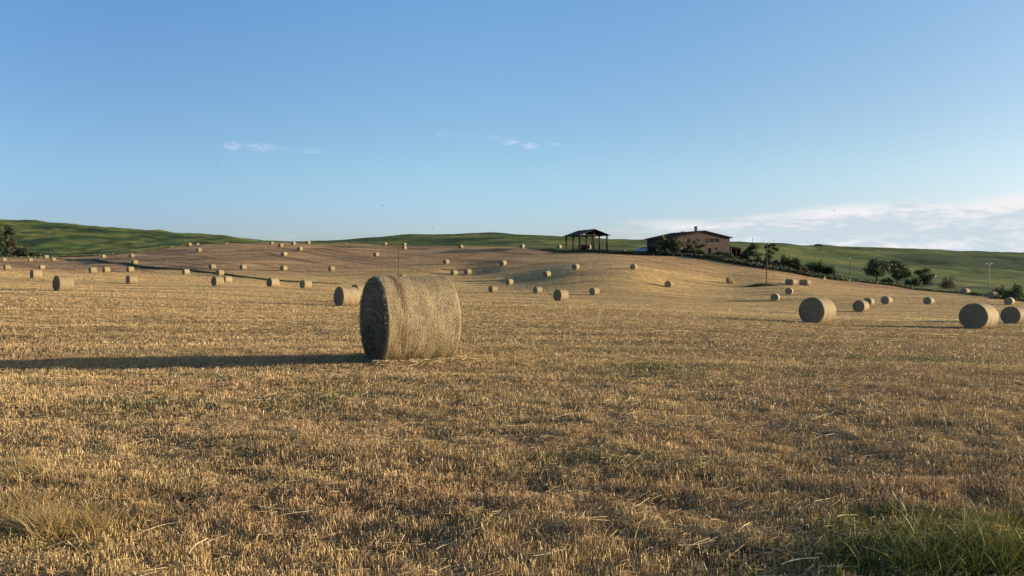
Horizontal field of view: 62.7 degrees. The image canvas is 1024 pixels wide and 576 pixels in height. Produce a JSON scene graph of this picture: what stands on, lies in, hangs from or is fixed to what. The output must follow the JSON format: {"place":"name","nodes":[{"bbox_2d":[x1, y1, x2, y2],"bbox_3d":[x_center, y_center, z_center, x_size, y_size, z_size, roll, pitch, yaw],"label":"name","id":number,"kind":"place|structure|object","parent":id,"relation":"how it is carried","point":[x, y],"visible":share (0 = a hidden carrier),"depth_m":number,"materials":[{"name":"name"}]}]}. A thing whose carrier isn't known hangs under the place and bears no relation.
{"place":"outdoors","nodes":[
{"label":"outdoors","id":0,"kind":"place"},
{"bbox_2d":[0,441,320,558],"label":"dry grass","id":1,"kind":"structure","parent":0,"point":[42,519],"depth_m":5.12,"materials":[{"name":"beige plant"}]},
{"bbox_2d":[57,258,333,283],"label":"bank","id":2,"kind":"structure","parent":0,"point":[126,263],"depth_m":218.12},
{"bbox_2d":[49,257,341,283],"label":"grass strip","id":3,"kind":"object","parent":2,"relation":"on","point":[208,272],"depth_m":187.47,"materials":[{"name":"green plant"}]},
{"bbox_2d":[0,243,1023,575],"bbox_3d":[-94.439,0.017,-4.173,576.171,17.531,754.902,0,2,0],"label":"field","id":4,"kind":"structure","parent":0,"point":[710,273],"depth_m":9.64,"materials":[{"name":"brown plant"}]},
{"bbox_2d":[4,265,10,269],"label":"hay bale","id":5,"kind":"object","parent":4,"relation":"on","point":[7,267],"visible":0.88,"depth_m":196.24,"materials":[{"name":"plant"}]},
{"bbox_2d":[30,270,41,278],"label":"hay bale","id":6,"kind":"object","parent":4,"relation":"on","point":[35,274],"visible":1,"depth_m":127.08,"materials":[{"name":"plant"}]},
{"bbox_2d":[52,276,73,290],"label":"hay bale","id":7,"kind":"object","parent":4,"relation":"on","point":[63,283],"visible":0.93,"depth_m":69.96,"materials":[{"name":"plant"}]},
{"bbox_2d":[89,267,96,272],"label":"hay bale","id":8,"kind":"object","parent":4,"relation":"on","point":[92,269],"visible":0.96,"depth_m":176.44,"materials":[{"name":"plant"}]},
{"bbox_2d":[102,267,109,272],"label":"hay bale","id":9,"kind":"object","parent":4,"relation":"on","point":[105,269],"visible":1,"depth_m":188.98,"materials":[{"name":"plant"}]},
{"bbox_2d":[126,266,133,271],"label":"hay bale","id":10,"kind":"object","parent":4,"relation":"on","point":[130,269],"visible":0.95,"depth_m":200.97,"materials":[{"name":"plant"}]},
{"bbox_2d":[126,275,137,283],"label":"hay bale","id":11,"kind":"object","parent":4,"relation":"on","point":[131,279],"visible":0.91,"depth_m":119.21,"materials":[{"name":"plant"}]},
{"bbox_2d":[182,269,189,274],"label":"hay bale","id":12,"kind":"object","parent":4,"relation":"on","point":[185,271],"visible":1,"depth_m":186.51,"materials":[{"name":"plant"}]},
{"bbox_2d":[209,264,215,268],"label":"hay bale","id":13,"kind":"object","parent":4,"relation":"on","point":[212,266],"visible":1,"depth_m":211.10,"materials":[{"name":"plant"}]},
{"bbox_2d":[211,276,223,285],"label":"hay bale","id":14,"kind":"object","parent":4,"relation":"on","point":[217,280],"visible":0.92,"depth_m":107.75,"materials":[{"name":"plant"}]},
{"bbox_2d":[216,270,223,275],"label":"hay bale","id":15,"kind":"object","parent":4,"relation":"on","point":[220,272],"visible":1,"depth_m":186.17,"materials":[{"name":"plant"}]},
{"bbox_2d":[223,276,231,282],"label":"hay bale","id":16,"kind":"object","parent":4,"relation":"on","point":[227,279],"visible":0.81,"depth_m":147.66,"materials":[{"name":"plant"}]},
{"bbox_2d":[240,264,246,269],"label":"hay bale","id":17,"kind":"object","parent":4,"relation":"on","point":[243,266],"visible":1,"depth_m":209.61,"materials":[{"name":"plant"}]},
{"bbox_2d":[266,278,279,286],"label":"hay bale","id":18,"kind":"object","parent":4,"relation":"on","point":[273,282],"visible":0.91,"depth_m":113.62,"materials":[{"name":"plant"}]},
{"bbox_2d":[280,265,286,270],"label":"hay bale","id":19,"kind":"object","parent":4,"relation":"on","point":[283,267],"visible":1,"depth_m":207.29,"materials":[{"name":"plant"}]},
{"bbox_2d":[300,280,311,288],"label":"hay bale","id":20,"kind":"object","parent":4,"relation":"on","point":[305,284],"visible":0.91,"depth_m":128.93,"materials":[{"name":"plant"}]},
{"bbox_2d":[333,287,359,305],"bbox_3d":[-10.545,0.541,53.643,1.258,1.246,1.432,2,0,-38],"label":"hay bale","id":21,"kind":"object","parent":4,"relation":"on","point":[346,296],"visible":0.96,"depth_m":53.20,"materials":[{"name":"plant"}]},
{"bbox_2d":[352,285,363,301],"bbox_3d":[-10.943,0.409,61.303,1.400,1.326,1.446,2,0,-38],"label":"hay bale","id":22,"kind":"object","parent":4,"relation":"on","point":[360,288],"visible":0.17,"depth_m":60.60,"materials":[{"name":"plant"}]},
{"bbox_2d":[398,236,398,275],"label":"utility pole","id":23,"kind":"object","parent":4,"relation":"on","point":[398,255],"visible":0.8,"depth_m":195.79,"materials":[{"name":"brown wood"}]},
{"bbox_2d":[358,275,461,361],"bbox_3d":[-1.638,0.481,13.425,1.356,1.369,1.452,-1,2,-27],"label":"hay bale","id":24,"kind":"object","parent":4,"relation":"on","point":[409,317],"visible":0.92,"depth_m":12.91,"materials":[{"name":"plant"}]},
{"bbox_2d":[340,350,481,369],"bbox_3d":[-1.612,1.107,13.508,1.815,0.126,3.222,-1,2,-27],"label":"spilled straw","id":25,"kind":"object","parent":4,"relation":"on","point":[461,358],"visible":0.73,"depth_m":12.92,"materials":[{"name":"beige plant"}]},
{"bbox_2d":[450,270,457,274],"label":"hay bale","id":26,"kind":"object","parent":4,"relation":"on","point":[453,272],"visible":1,"depth_m":203.14,"materials":[{"name":"plant"}]},
{"bbox_2d":[464,269,471,274],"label":"hay bale","id":27,"kind":"object","parent":4,"relation":"on","point":[467,271],"visible":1,"depth_m":204.16,"materials":[{"name":"plant"}]},
{"bbox_2d":[488,286,496,292],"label":"hay bale","id":28,"kind":"object","parent":4,"relation":"on","point":[492,289],"visible":0.99,"depth_m":154.33,"materials":[{"name":"plant"}]},
{"bbox_2d":[499,260,506,265],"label":"hay bale","id":29,"kind":"object","parent":4,"relation":"on","point":[502,262],"visible":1,"depth_m":211.44,"materials":[{"name":"plant"}]},
{"bbox_2d":[505,279,512,284],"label":"hay bale","id":30,"kind":"object","parent":4,"relation":"on","point":[508,281],"visible":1,"depth_m":178.99,"materials":[{"name":"plant"}]},
{"bbox_2d":[44,375,985,569],"bbox_3d":[0.901,1.317,8.119,9.280,0.156,7.560,0,2,0],"label":"loose straw","id":31,"kind":"object","parent":4,"relation":"on","point":[599,447],"visible":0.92,"depth_m":6.23,"materials":[{"name":"beige plant"}]},
{"bbox_2d":[533,286,541,293],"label":"hay bale","id":32,"kind":"object","parent":4,"relation":"on","point":[537,289],"visible":1,"depth_m":150.21,"materials":[{"name":"plant"}]},
{"bbox_2d":[543,270,550,276],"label":"hay bale","id":33,"kind":"object","parent":4,"relation":"on","point":[547,273],"visible":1,"depth_m":184.06,"materials":[{"name":"plant"}]},
{"bbox_2d":[553,289,568,300],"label":"hay bale","id":34,"kind":"object","parent":4,"relation":"on","point":[560,295],"visible":0.9,"depth_m":97.87,"materials":[{"name":"plant"}]},
{"bbox_2d":[572,263,579,269],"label":"hay bale","id":35,"kind":"object","parent":4,"relation":"on","point":[576,266],"visible":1,"depth_m":189.06,"materials":[{"name":"plant"}]},
{"bbox_2d":[589,287,599,294],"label":"hay bale","id":36,"kind":"object","parent":4,"relation":"on","point":[594,291],"visible":0.96,"depth_m":146.78,"materials":[{"name":"plant"}]},
{"bbox_2d":[630,264,637,269],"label":"hay bale","id":37,"kind":"object","parent":4,"relation":"on","point":[633,266],"visible":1,"depth_m":187.35,"materials":[{"name":"plant"}]},
{"bbox_2d":[664,280,672,286],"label":"hay bale","id":38,"kind":"object","parent":4,"relation":"on","point":[668,283],"visible":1,"depth_m":168.71,"materials":[{"name":"plant"}]},
{"bbox_2d":[726,277,733,282],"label":"hay bale","id":39,"kind":"object","parent":4,"relation":"on","point":[729,279],"visible":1,"depth_m":187.21,"materials":[{"name":"plant"}]},
{"bbox_2d":[770,293,779,300],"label":"hay bale","id":40,"kind":"object","parent":4,"relation":"on","point":[775,297],"visible":1,"depth_m":145.61,"materials":[{"name":"plant"}]},
{"bbox_2d":[785,287,792,293],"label":"hay bale","id":41,"kind":"object","parent":4,"relation":"on","point":[789,290],"visible":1,"depth_m":159.19,"materials":[{"name":"plant"}]},
{"bbox_2d":[788,279,796,284],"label":"hay bale","id":42,"kind":"object","parent":4,"relation":"on","point":[792,281],"visible":1,"depth_m":180.94,"materials":[{"name":"plant"}]},
{"bbox_2d":[804,280,810,285],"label":"hay bale","id":43,"kind":"object","parent":4,"relation":"on","point":[808,283],"visible":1,"depth_m":184.15,"materials":[{"name":"plant"}]},
{"bbox_2d":[798,297,835,323],"bbox_3d":[16.045,1.185,44.127,1.339,1.392,1.508,3,-1,-40],"label":"hay bale","id":44,"kind":"object","parent":4,"relation":"on","point":[816,310],"visible":0.92,"depth_m":43.67,"materials":[{"name":"plant"}]},
{"bbox_2d":[852,300,868,311],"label":"hay bale","id":45,"kind":"object","parent":4,"relation":"on","point":[860,305],"visible":1,"depth_m":96.74,"materials":[{"name":"plant"}]},
{"bbox_2d":[702,464,1023,522],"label":"weed stems","id":46,"kind":"object","parent":4,"relation":"on","point":[1011,495],"visible":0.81,"depth_m":5.60,"materials":[{"name":"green plant"}]},
{"bbox_2d":[864,298,874,305],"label":"hay bale","id":47,"kind":"object","parent":4,"relation":"on","point":[870,301],"visible":0.72,"depth_m":128.99,"materials":[{"name":"plant"}]},
{"bbox_2d":[881,296,892,303],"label":"hay bale","id":48,"kind":"object","parent":4,"relation":"on","point":[886,300],"visible":0.96,"depth_m":134.86,"materials":[{"name":"plant"}]},
{"bbox_2d":[792,488,1023,575],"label":"long grass","id":49,"kind":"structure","parent":4,"relation":"on","point":[990,548],"depth_m":4.46,"materials":[{"name":"green plant"}]},
{"bbox_2d":[800,504,1023,575],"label":"broad weeds","id":50,"kind":"object","parent":4,"relation":"on","point":[864,551],"visible":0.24,"depth_m":4.55,"materials":[{"name":"green plant"}]},
{"bbox_2d":[923,297,934,304],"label":"hay bale","id":51,"kind":"object","parent":4,"relation":"on","point":[929,300],"visible":0.93,"depth_m":139.99,"materials":[{"name":"plant"}]},
{"bbox_2d":[961,288,969,293],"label":"hay bale","id":52,"kind":"object","parent":4,"relation":"on","point":[965,290],"visible":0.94,"depth_m":185.01,"materials":[{"name":"plant"}]},
{"bbox_2d":[959,303,998,328],"bbox_3d":[22.566,1.353,40.608,1.256,1.231,1.398,2,-1,-36],"label":"hay bale","id":53,"kind":"object","parent":4,"relation":"on","point":[977,316],"visible":0.99,"depth_m":40.20,"materials":[{"name":"plant"}]},
{"bbox_2d":[986,263,991,292],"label":"utility pole","id":54,"kind":"object","parent":4,"relation":"on","point":[988,276],"visible":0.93,"depth_m":175.99,"materials":[{"name":"wood"}]},
{"bbox_2d":[988,292,997,298],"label":"hay bale","id":55,"kind":"object","parent":4,"relation":"on","point":[992,295],"visible":1,"depth_m":170.42,"materials":[{"name":"plant"}]},
{"bbox_2d":[1004,297,1014,304],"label":"hay bale","id":56,"kind":"object","parent":4,"relation":"on","point":[1009,300],"visible":1,"depth_m":139.28,"materials":[{"name":"plant"}]},
{"bbox_2d":[1000,307,1023,323],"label":"hay bale","id":57,"kind":"object","parent":4,"relation":"on","point":[1012,315],"visible":0.92,"depth_m":59.33,"materials":[{"name":"plant"}]},
{"bbox_2d":[0,219,1023,300],"bbox_3d":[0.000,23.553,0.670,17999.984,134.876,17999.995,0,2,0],"label":"hills","id":58,"kind":"structure","parent":0,"point":[967,269],"depth_m":555.72,"materials":[{"name":"green plant"}]},
{"bbox_2d":[0,227,6,251],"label":"poplar tree","id":59,"kind":"object","parent":58,"relation":"on","point":[2,243],"visible":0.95,"depth_m":330.23,"materials":[{"name":"green plant"}]},
{"bbox_2d":[0,249,13,256],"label":"shrub","id":60,"kind":"object","parent":58,"relation":"on","point":[7,253],"visible":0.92,"depth_m":322.58,"materials":[{"name":"green plant"}]},
{"bbox_2d":[1,225,16,250],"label":"poplar tree","id":61,"kind":"object","parent":58,"relation":"on","point":[9,232],"visible":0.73,"depth_m":334.20,"materials":[{"name":"green plant"}]},
{"bbox_2d":[9,241,18,256],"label":"leafy tree","id":62,"kind":"object","parent":58,"relation":"on","point":[13,244],"visible":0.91,"depth_m":327.64,"materials":[{"name":"green plant"}]},
{"bbox_2d":[15,243,28,256],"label":"shrub","id":63,"kind":"object","parent":58,"relation":"on","point":[23,251],"visible":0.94,"depth_m":328.45,"materials":[{"name":"green plant"}]},
{"bbox_2d":[27,250,41,257],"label":"shrub","id":64,"kind":"object","parent":58,"relation":"on","point":[34,254],"visible":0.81,"depth_m":326.39,"materials":[{"name":"green plant"}]},
{"bbox_2d":[0,244,194,257],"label":"scrub","id":65,"kind":"object","parent":58,"relation":"on","point":[155,249],"visible":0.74,"depth_m":319.60,"materials":[{"name":"green plant"}]},
{"bbox_2d":[574,245,589,249],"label":"farm trailer","id":66,"kind":"object","parent":58,"relation":"on","point":[583,247],"visible":0.72,"depth_m":260.90,"materials":[{"name":"red paint"}]},
{"bbox_2d":[563,229,609,250],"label":"hay shelter","id":67,"kind":"object","parent":58,"relation":"on","point":[591,233],"visible":0.92,"depth_m":259.34,"materials":[{"name":"wood"}]},
{"bbox_2d":[539,248,634,254],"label":"scrub","id":68,"kind":"object","parent":58,"relation":"on","point":[604,251],"visible":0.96,"depth_m":245.38,"materials":[{"name":"green plant"}]},
{"bbox_2d":[635,247,646,251],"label":"parked car","id":69,"kind":"object","parent":58,"relation":"on","point":[641,249],"visible":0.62,"depth_m":245.95,"materials":[{"name":"paint"}]},
{"bbox_2d":[647,244,658,252],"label":"bush","id":70,"kind":"object","parent":58,"relation":"on","point":[650,249],"visible":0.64,"depth_m":237.52,"materials":[{"name":"green plant"}]},
{"bbox_2d":[654,235,666,251],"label":"garden tree","id":71,"kind":"object","parent":58,"relation":"on","point":[658,244],"visible":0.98,"depth_m":236.87,"materials":[{"name":"green plant"}]},
{"bbox_2d":[660,248,671,255],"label":"bush","id":72,"kind":"object","parent":58,"relation":"on","point":[667,252],"visible":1,"depth_m":231.94,"materials":[{"name":"green plant"}]},
{"bbox_2d":[663,238,675,250],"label":"garden tree","id":73,"kind":"object","parent":58,"relation":"on","point":[667,243],"visible":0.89,"depth_m":235.74,"materials":[{"name":"green plant"}]},
{"bbox_2d":[671,240,684,252],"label":"garden tree","id":74,"kind":"object","parent":58,"relation":"on","point":[677,248],"visible":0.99,"depth_m":234.30,"materials":[{"name":"green plant"}]},
{"bbox_2d":[644,226,732,254],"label":"farmhouse","id":75,"kind":"object","parent":58,"relation":"on","point":[714,242],"visible":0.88,"depth_m":244.34,"materials":[{"name":"stone"}]},
{"bbox_2d":[686,239,699,249],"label":"garden tree","id":76,"kind":"object","parent":58,"relation":"on","point":[689,246],"visible":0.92,"depth_m":235.35,"materials":[{"name":"green plant"}]},
{"bbox_2d":[688,248,703,253],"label":"bush","id":77,"kind":"object","parent":58,"relation":"on","point":[699,251],"visible":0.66,"depth_m":232.69,"materials":[{"name":"green plant"}]},
{"bbox_2d":[697,243,705,251],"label":"garden tree","id":78,"kind":"object","parent":58,"relation":"on","point":[701,246],"visible":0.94,"depth_m":234.61,"materials":[{"name":"green plant"}]},
{"bbox_2d":[713,250,724,254],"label":"bush","id":79,"kind":"object","parent":58,"relation":"on","point":[719,252],"visible":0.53,"depth_m":236.90,"materials":[{"name":"green plant"}]},
{"bbox_2d":[617,251,844,280],"bbox_3d":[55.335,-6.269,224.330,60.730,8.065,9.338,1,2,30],"label":"scrub","id":80,"kind":"object","parent":58,"relation":"on","point":[745,262],"visible":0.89,"depth_m":219.46,"materials":[{"name":"green plant"}]},
{"bbox_2d":[730,247,741,256],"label":"lean to shed","id":81,"kind":"object","parent":58,"relation":"on","point":[735,251],"visible":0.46,"depth_m":250.34,"materials":[{"name":"wood"}]},
{"bbox_2d":[739,253,751,258],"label":"bush","id":82,"kind":"object","parent":58,"relation":"on","point":[745,255],"visible":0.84,"depth_m":230.78,"materials":[{"name":"green plant"}]},
{"bbox_2d":[743,243,763,258],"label":"garden tree","id":83,"kind":"object","parent":58,"relation":"on","point":[752,250],"visible":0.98,"depth_m":231.13,"materials":[{"name":"green plant"}]},
{"bbox_2d":[754,254,769,262],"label":"bush","id":84,"kind":"object","parent":58,"relation":"on","point":[757,259],"visible":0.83,"depth_m":221.42,"materials":[{"name":"green plant"}]},
{"bbox_2d":[764,243,780,261],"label":"garden tree","id":85,"kind":"object","parent":58,"relation":"on","point":[770,253],"visible":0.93,"depth_m":225.15,"materials":[{"name":"green plant"}]},
{"bbox_2d":[771,260,781,265],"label":"bush","id":86,"kind":"object","parent":58,"relation":"on","point":[777,262],"visible":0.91,"depth_m":219.15,"materials":[{"name":"green plant"}]},
{"bbox_2d":[780,253,791,265],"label":"bush","id":87,"kind":"object","parent":58,"relation":"on","point":[784,260],"visible":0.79,"depth_m":221.07,"materials":[{"name":"green plant"}]},
{"bbox_2d":[788,256,802,267],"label":"bush","id":88,"kind":"object","parent":58,"relation":"on","point":[796,262],"visible":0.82,"depth_m":219.50,"materials":[{"name":"green plant"}]},
{"bbox_2d":[796,264,810,271],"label":"bush","id":89,"kind":"object","parent":58,"relation":"on","point":[806,269],"visible":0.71,"depth_m":215.51,"materials":[{"name":"green plant"}]},
{"bbox_2d":[803,261,816,270],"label":"bush","id":90,"kind":"object","parent":58,"relation":"on","point":[811,266],"visible":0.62,"depth_m":218.40,"materials":[{"name":"green plant"}]},
{"bbox_2d":[815,260,825,272],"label":"bush","id":91,"kind":"object","parent":58,"relation":"on","point":[820,266],"visible":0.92,"depth_m":217.38,"materials":[{"name":"green plant"}]},
{"bbox_2d":[822,264,835,274],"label":"bush","id":92,"kind":"object","parent":58,"relation":"on","point":[829,270],"visible":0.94,"depth_m":216.20,"materials":[{"name":"green plant"}]},
{"bbox_2d":[863,258,892,280],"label":"leafy tree","id":93,"kind":"object","parent":58,"relation":"on","point":[875,264],"visible":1,"depth_m":218.15,"materials":[{"name":"green plant"}]},
{"bbox_2d":[880,278,893,282],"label":"shrub","id":94,"kind":"object","parent":58,"relation":"on","point":[887,280],"visible":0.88,"depth_m":216.52,"materials":[{"name":"green plant"}]},
{"bbox_2d":[887,260,913,282],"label":"leafy tree","id":95,"kind":"object","parent":58,"relation":"on","point":[904,271],"visible":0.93,"depth_m":220.11,"materials":[{"name":"green plant"}]},
{"bbox_2d":[904,278,922,285],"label":"shrub","id":96,"kind":"object","parent":58,"relation":"on","point":[915,281],"visible":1,"depth_m":214.15,"materials":[{"name":"green plant"}]},
{"bbox_2d":[913,268,935,285],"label":"leafy tree","id":97,"kind":"object","parent":58,"relation":"on","point":[925,277],"visible":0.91,"depth_m":216.11,"materials":[{"name":"green plant"}]},
{"bbox_2d":[830,277,1023,300],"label":"scrub","id":98,"kind":"object","parent":58,"relation":"on","point":[917,288],"visible":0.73,"depth_m":202.47,"materials":[{"name":"green plant"}]},
{"bbox_2d":[937,275,956,288],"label":"shrub","id":99,"kind":"object","parent":58,"relation":"on","point":[949,283],"visible":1,"depth_m":211.91,"materials":[{"name":"green plant"}]},
{"bbox_2d":[992,285,1009,295],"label":"shrub","id":100,"kind":"object","parent":58,"relation":"on","point":[1001,290],"visible":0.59,"depth_m":182.29,"materials":[{"name":"green plant"}]},
{"bbox_2d":[1001,290,1019,299],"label":"shrub","id":101,"kind":"object","parent":58,"relation":"on","point":[1012,294],"visible":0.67,"depth_m":169.66,"materials":[{"name":"green plant"}]},
{"bbox_2d":[1008,281,1023,297],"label":"shrub","id":102,"kind":"object","parent":58,"relation":"on","point":[1017,287],"visible":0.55,"depth_m":175.76,"materials":[{"name":"green plant"}]},
{"bbox_2d":[0,0,1023,251],"label":"sky","id":103,"kind":"structure","parent":0,"point":[274,120],"materials":[{"name":"blue"}]},
{"bbox_2d":[745,283,777,286],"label":"grass island","id":104,"kind":"structure","parent":0,"point":[761,284],"depth_m":179.27,"materials":[{"name":"green plant"}]},
{"bbox_2d":[765,243,768,282],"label":"utility pole","id":105,"kind":"object","parent":104,"relation":"on","point":[766,244],"visible":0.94,"depth_m":180.83,"materials":[{"name":"brown wood"}]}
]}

